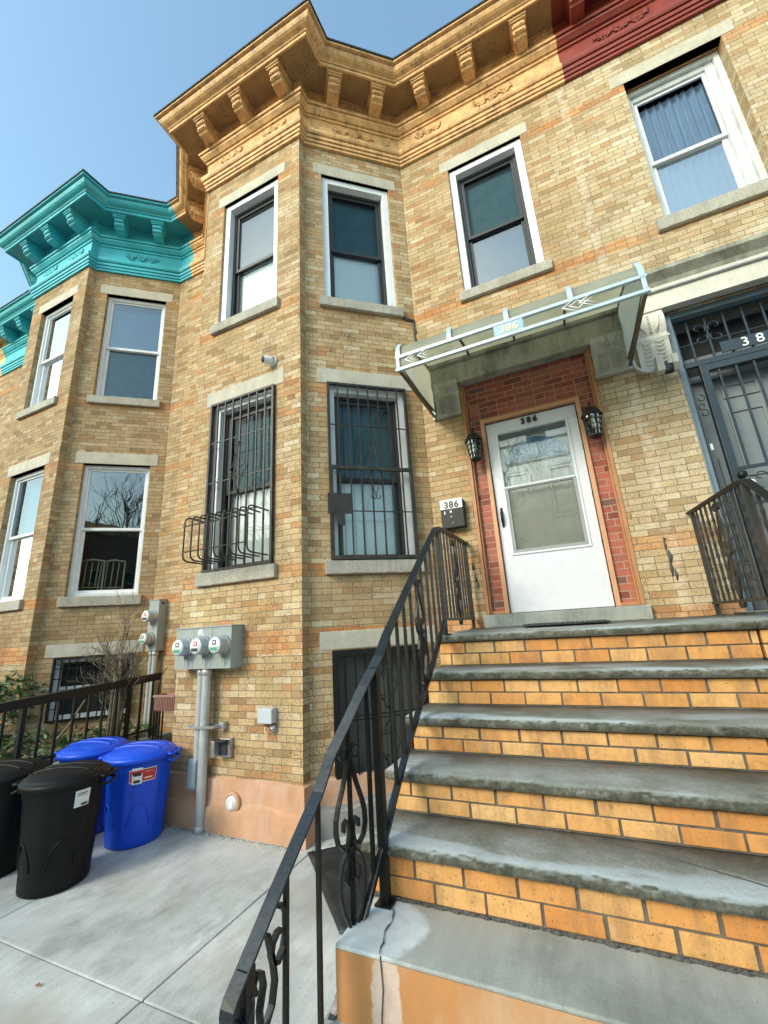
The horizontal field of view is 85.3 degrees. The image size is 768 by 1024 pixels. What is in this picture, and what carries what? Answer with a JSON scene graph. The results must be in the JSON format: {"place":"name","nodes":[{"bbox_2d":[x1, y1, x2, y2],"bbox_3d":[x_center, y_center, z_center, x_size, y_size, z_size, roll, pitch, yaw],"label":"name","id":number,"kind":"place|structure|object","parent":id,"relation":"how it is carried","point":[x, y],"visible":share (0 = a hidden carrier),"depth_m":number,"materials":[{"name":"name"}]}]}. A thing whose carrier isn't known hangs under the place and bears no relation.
{"place":"outdoors","nodes":[
{"label":"outdoors","id":0,"kind":"place"},
{"bbox_2d":[0,825,368,1023],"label":"courtyard paving","id":1,"kind":"structure","parent":0,"point":[96,961],"depth_m":2.44,"materials":[{"name":"concrete"}]},
{"bbox_2d":[0,758,49,877],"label":"trash can","id":2,"kind":"object","parent":1,"relation":"on","point":[12,771],"visible":0.61,"depth_m":3.26,"materials":[{"name":"black plastic"}]},
{"bbox_2d":[10,760,118,899],"bbox_3d":[-2.443,2.343,3.162,0.588,0.773,0.608,-15,-19,37],"label":"trash can","id":3,"kind":"object","parent":1,"relation":"on","point":[61,804],"visible":1,"depth_m":2.99,"materials":[{"name":"black plastic"}]},
{"bbox_2d":[53,737,129,833],"bbox_3d":[-2.810,2.599,3.995,0.598,0.768,0.611,11,-21,-42],"label":"trash can","id":4,"kind":"object","parent":1,"relation":"on","point":[91,748],"visible":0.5,"depth_m":3.88,"materials":[{"name":"blue plastic"}]},
{"bbox_2d":[53,732,170,764],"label":"garden curb","id":5,"kind":"structure","parent":1,"relation":"on","point":[166,736],"depth_m":5.27,"materials":[{"name":"concrete"}]},
{"bbox_2d":[0,673,161,765],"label":"iron fence","id":6,"kind":"object","parent":5,"relation":"on","point":[23,704],"visible":0.73,"depth_m":4.46,"materials":[{"name":"black metal"}]},
{"bbox_2d":[153,667,174,710],"bbox_3d":[-2.441,2.016,4.774,0.300,0.461,0.196,-8,-16,17],"label":"window box planter","id":7,"kind":"object","parent":6,"relation":"hanging from","point":[164,701],"visible":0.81,"depth_m":4.66,"materials":[{"name":"pink plastic"}]},
{"bbox_2d":[149,701,163,739],"bbox_3d":[-2.773,2.655,5.068,0.310,0.672,0.024,-15,-19,35],"label":"iron fence","id":8,"kind":"object","parent":5,"relation":"on","point":[152,734],"visible":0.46,"depth_m":5.08,"materials":[{"name":"black metal"}]},
{"bbox_2d":[98,740,181,850],"bbox_3d":[-2.223,2.506,3.771,0.611,0.758,0.598,12,-21,-43],"label":"trash can","id":9,"kind":"object","parent":1,"relation":"on","point":[135,799],"visible":0.94,"depth_m":3.59,"materials":[{"name":"blue plastic"}]},
{"bbox_2d":[2,825,344,1004],"bbox_3d":[-1.515,2.539,2.629,3.896,0.007,3.900,-10,-17,23],"label":"grit","id":10,"kind":"object","parent":1,"relation":"on","point":[214,837],"visible":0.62,"depth_m":3.52,"materials":[{"name":"grey"}]},
{"bbox_2d":[307,842,370,933],"bbox_3d":[-0.122,2.500,2.843,0.779,0.040,1.076,0,-16,-11],"label":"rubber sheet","id":11,"kind":"object","parent":1,"relation":"on","point":[331,857],"visible":0.31,"depth_m":2.83,"materials":[{"name":"black rubber"}]},
{"bbox_2d":[324,616,767,1023],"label":"front steps","id":12,"kind":"structure","parent":1,"relation":"on","point":[579,832],"depth_m":1.61,"materials":[{"name":"orange brick"}]},
{"bbox_2d":[219,526,477,1023],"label":"stair railing","id":13,"kind":"object","parent":12,"relation":"attached to","point":[242,992],"visible":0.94,"depth_m":1.68,"materials":[{"name":"black metal"}]},
{"bbox_2d":[522,619,610,626],"bbox_3d":[1.511,0.922,3.469,0.640,0.017,0.520,-10,-17,23],"label":"door mat","id":14,"kind":"object","parent":12,"relation":"on","point":[564,623],"depth_m":3.27,"materials":[{"name":"black rubber"}]},
{"bbox_2d":[702,614,767,659],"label":"front steps","id":15,"kind":"structure","parent":1,"relation":"on","point":[761,620],"depth_m":2.32,"materials":[{"name":"grey stone"}]},
{"bbox_2d":[685,478,767,615],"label":"stair railing","id":16,"kind":"object","parent":15,"relation":"on","point":[732,566],"visible":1,"depth_m":2.82,"materials":[{"name":"black metal"}]},
{"bbox_2d":[0,0,482,306],"label":"sky","id":17,"kind":"structure","parent":0,"point":[83,83],"materials":[{"name":"blue"}]},
{"label":"ground","id":18,"kind":"structure","parent":0,"visible":0},
{"bbox_2d":[0,338,6,388],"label":"brick house","id":19,"kind":"structure","parent":18,"relation":"on","point":[3,343],"depth_m":10.03,"materials":[{"name":"beige brick"}]},
{"bbox_2d":[153,0,698,849],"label":"brick house","id":20,"kind":"structure","parent":18,"relation":"on","point":[349,216],"depth_m":4.74,"materials":[{"name":"brick"}]},
{"bbox_2d":[172,624,243,834],"bbox_3d":[-1.732,1.997,3.916,0.751,1.778,0.278,-10,-17,23],"label":"electric meter box","id":21,"kind":"object","parent":20,"relation":"attached to","point":[205,651],"visible":1,"depth_m":3.97,"materials":[{"name":"metal"}]},
{"bbox_2d":[211,737,233,757],"bbox_3d":[-1.492,2.180,3.847,0.155,0.155,0.120,-10,-17,23],"label":"outdoor outlet","id":22,"kind":"object","parent":20,"relation":"attached to","point":[222,747],"visible":1,"depth_m":3.84,"materials":[{"name":"metal"}]},
{"bbox_2d":[224,791,240,812],"bbox_3d":[-1.344,2.567,3.674,0.170,0.170,0.045,-10,-17,23],"label":"vent cap","id":23,"kind":"object","parent":20,"relation":"attached to","point":[232,802],"visible":1,"depth_m":3.66,"materials":[{"name":"white plastic"}]},
{"bbox_2d":[194,367,283,586],"bbox_3d":[-1.503,-0.368,4.748,1.144,2.344,0.451,-10,-17,23],"label":"window","id":24,"kind":"structure","parent":20,"relation":"in","point":[265,571],"depth_m":4.79,"materials":[{"name":"white paint"}]},
{"bbox_2d":[210,161,284,335],"bbox_3d":[-1.689,-3.404,5.588,1.144,2.298,0.452,-10,-17,23],"label":"window","id":25,"kind":"structure","parent":20,"relation":"in","point":[249,287],"depth_m":5.61,"materials":[{"name":"white paint"}]},
{"bbox_2d":[257,707,276,732],"bbox_3d":[-1.044,1.872,3.741,0.169,0.212,0.080,-10,-17,23],"label":"junction box","id":26,"kind":"object","parent":20,"relation":"attached to","point":[266,715],"visible":1,"depth_m":3.72,"materials":[{"name":"metal"}]},
{"bbox_2d":[261,355,276,366],"bbox_3d":[-1.309,-1.730,4.718,0.144,0.120,0.139,-10,-17,23],"label":"security camera","id":27,"kind":"object","parent":20,"relation":"attached to","point":[270,361],"visible":1,"depth_m":4.70,"materials":[{"name":"white plastic"}]},
{"bbox_2d":[313,162,403,318],"bbox_3d":[-0.368,-3.497,5.546,1.063,2.298,0.988,-10,-17,23],"label":"window","id":28,"kind":"structure","parent":20,"relation":"in","point":[358,262],"depth_m":5.57,"materials":[{"name":"white paint"}]},
{"bbox_2d":[317,367,424,574],"bbox_3d":[-0.181,-0.461,4.706,1.063,2.344,0.987,-10,-17,23],"label":"window","id":29,"kind":"structure","parent":20,"relation":"in","point":[324,375],"depth_m":4.72,"materials":[{"name":"white paint"}]},
{"bbox_2d":[320,625,435,777],"bbox_3d":[-0.013,1.809,3.974,0.968,1.350,0.840,-10,-17,23],"label":"basement window","id":30,"kind":"structure","parent":20,"relation":"in","point":[350,639],"depth_m":4.03,"materials":[{"name":"black metal"}]},
{"bbox_2d":[440,497,466,529],"bbox_3d":[0.739,0.023,4.445,0.247,0.310,0.103,-10,-17,23],"label":"mailbox","id":31,"kind":"object","parent":20,"relation":"attached to","point":[453,513],"visible":0.99,"depth_m":4.40,"materials":[{"name":"black paint"}]},
{"bbox_2d":[465,428,482,461],"bbox_3d":[0.981,-0.716,4.503,0.197,0.383,0.264,-10,-17,23],"label":"wall lamp","id":32,"kind":"object","parent":20,"relation":"attached to","point":[474,439],"visible":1,"depth_m":4.44,"materials":[{"name":"black metal"}]},
{"bbox_2d":[439,122,552,302],"bbox_3d":[1.400,-3.671,5.309,1.136,2.298,0.451,-10,-17,23],"label":"window","id":33,"kind":"structure","parent":20,"relation":"in","point":[499,243],"depth_m":5.31,"materials":[{"name":"white paint"}]},
{"bbox_2d":[395,262,650,420],"bbox_3d":[1.249,-1.661,4.043,2.050,0.665,1.132,-10,-17,23],"label":"door canopy","id":34,"kind":"object","parent":20,"relation":"attached to","point":[625,292],"visible":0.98,"depth_m":3.70,"materials":[{"name":"white metal"}]},
{"bbox_2d":[486,404,614,612],"bbox_3d":[1.608,-0.062,4.193,0.927,2.039,0.087,-10,-17,23],"label":"storm door","id":35,"kind":"structure","parent":20,"relation":"in","point":[559,563],"depth_m":4.13,"materials":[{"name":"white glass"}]},
{"bbox_2d":[498,408,615,613],"bbox_3d":[1.654,-0.039,4.313,0.940,2.070,0.070,-10,-17,23],"label":"front door","id":36,"kind":"structure","parent":20,"relation":"in","point":[540,453],"depth_m":4.44,"materials":[{"name":"white glass"}]},
{"bbox_2d":[581,402,602,438],"bbox_3d":[2.026,-0.883,4.054,0.197,0.383,0.264,-10,-17,23],"label":"wall lamp","id":37,"kind":"object","parent":20,"relation":"attached to","point":[590,415],"visible":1,"depth_m":3.99,"materials":[{"name":"black metal"}]},
{"bbox_2d":[551,0,767,615],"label":"brick house","id":38,"kind":"structure","parent":18,"relation":"on","point":[668,100],"depth_m":4.21,"materials":[{"name":"brick"}]},
{"bbox_2d":[632,353,678,374],"bbox_3d":[2.525,-1.464,3.921,0.342,0.442,0.197,-10,-17,23],"label":"flood light","id":39,"kind":"object","parent":38,"relation":"attached to","point":[662,366],"visible":0.92,"depth_m":3.80,"materials":[{"name":"white plastic"}]},
{"bbox_2d":[608,18,767,233],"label":"window","id":40,"kind":"structure","parent":38,"relation":"in","point":[703,158],"depth_m":4.52,"materials":[{"name":"white paint"}]},
{"bbox_2d":[675,303,767,609],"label":"front door","id":41,"kind":"structure","parent":38,"relation":"in","point":[753,315],"depth_m":3.94,"materials":[{"name":"black metal"}]},
{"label":"paving bed","id":42,"kind":"structure","parent":0,"visible":0},
{"bbox_2d":[0,733,146,762],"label":"garden bed","id":43,"kind":"object","parent":42,"relation":"on","point":[131,737],"depth_m":5.10,"materials":[{"name":"soil"}]},
{"bbox_2d":[0,669,45,736],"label":"evergreen bush","id":44,"kind":"object","parent":43,"relation":"on","point":[9,681],"visible":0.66,"depth_m":5.29,"materials":[{"name":"green plant"}]},
{"bbox_2d":[45,700,85,751],"bbox_3d":[-3.631,2.439,4.764,0.471,0.542,0.028,-7,-16,13],"label":"dead branch","id":45,"kind":"object","parent":43,"relation":"on","point":[67,727],"visible":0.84,"depth_m":4.75,"materials":[{"name":"brown wood"}]},
{"bbox_2d":[0,718,157,761],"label":"ground cover","id":46,"kind":"object","parent":43,"relation":"on","point":[62,742],"visible":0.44,"depth_m":4.88,"materials":[{"name":"green plant"}]},
{"bbox_2d":[69,593,150,736],"bbox_3d":[-3.297,1.869,5.085,0.802,1.859,0.932,3,-17,-24],"label":"bare shrub","id":47,"kind":"object","parent":43,"relation":"on","point":[116,672],"visible":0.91,"depth_m":5.02,"materials":[{"name":"brown plant"}]},
{"bbox_2d":[0,169,192,745],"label":"brick house","id":48,"kind":"structure","parent":42,"relation":"on","point":[94,324],"depth_m":6.83,"materials":[{"name":"beige brick"}]},
{"bbox_2d":[0,452,50,611],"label":"window","id":49,"kind":"structure","parent":48,"relation":"in","point":[15,556],"depth_m":6.50,"materials":[{"name":"white paint"}]},
{"bbox_2d":[16,284,78,419],"bbox_3d":[-5.652,-2.702,7.247,1.144,2.298,0.402,-10,-17,23],"label":"window","id":50,"kind":"structure","parent":48,"relation":"in","point":[47,376],"depth_m":7.29,"materials":[{"name":"white paint"}]},
{"bbox_2d":[78,559,105,589],"bbox_3d":[-4.514,1.248,6.455,0.380,1.024,0.380,1,-16,-16],"label":"banquet chair","id":51,"kind":"object","parent":48,"relation":"in","point":[103,572],"visible":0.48,"depth_m":6.41,"materials":[{"name":"metal"}]},
{"bbox_2d":[44,640,142,720],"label":"basement window","id":52,"kind":"structure","parent":48,"relation":"in","point":[61,650],"depth_m":5.72,"materials":[{"name":"black metal"}]},
{"bbox_2d":[56,451,158,606],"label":"window","id":53,"kind":"structure","parent":48,"relation":"in","point":[113,501],"depth_m":6.83,"materials":[{"name":"white paint"}]},
{"bbox_2d":[96,559,125,589],"bbox_3d":[-4.285,1.273,6.599,0.380,1.024,0.380,1,-16,-16],"label":"banquet chair","id":54,"kind":"object","parent":48,"relation":"in","point":[100,571],"visible":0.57,"depth_m":6.53,"materials":[{"name":"metal"}]},
{"bbox_2d":[86,285,172,407],"bbox_3d":[-4.314,-2.796,7.203,1.031,2.298,0.949,-10,-17,23],"label":"window","id":55,"kind":"structure","parent":48,"relation":"in","point":[129,366],"depth_m":7.24,"materials":[{"name":"white paint"}]},
{"bbox_2d":[139,599,167,734],"bbox_3d":[-3.207,2.142,5.691,0.218,1.862,0.253,-10,-17,23],"label":"electric meter box","id":56,"kind":"object","parent":48,"relation":"attached to","point":[153,637],"visible":0.85,"depth_m":5.76,"materials":[{"name":"metal"}]}
]}

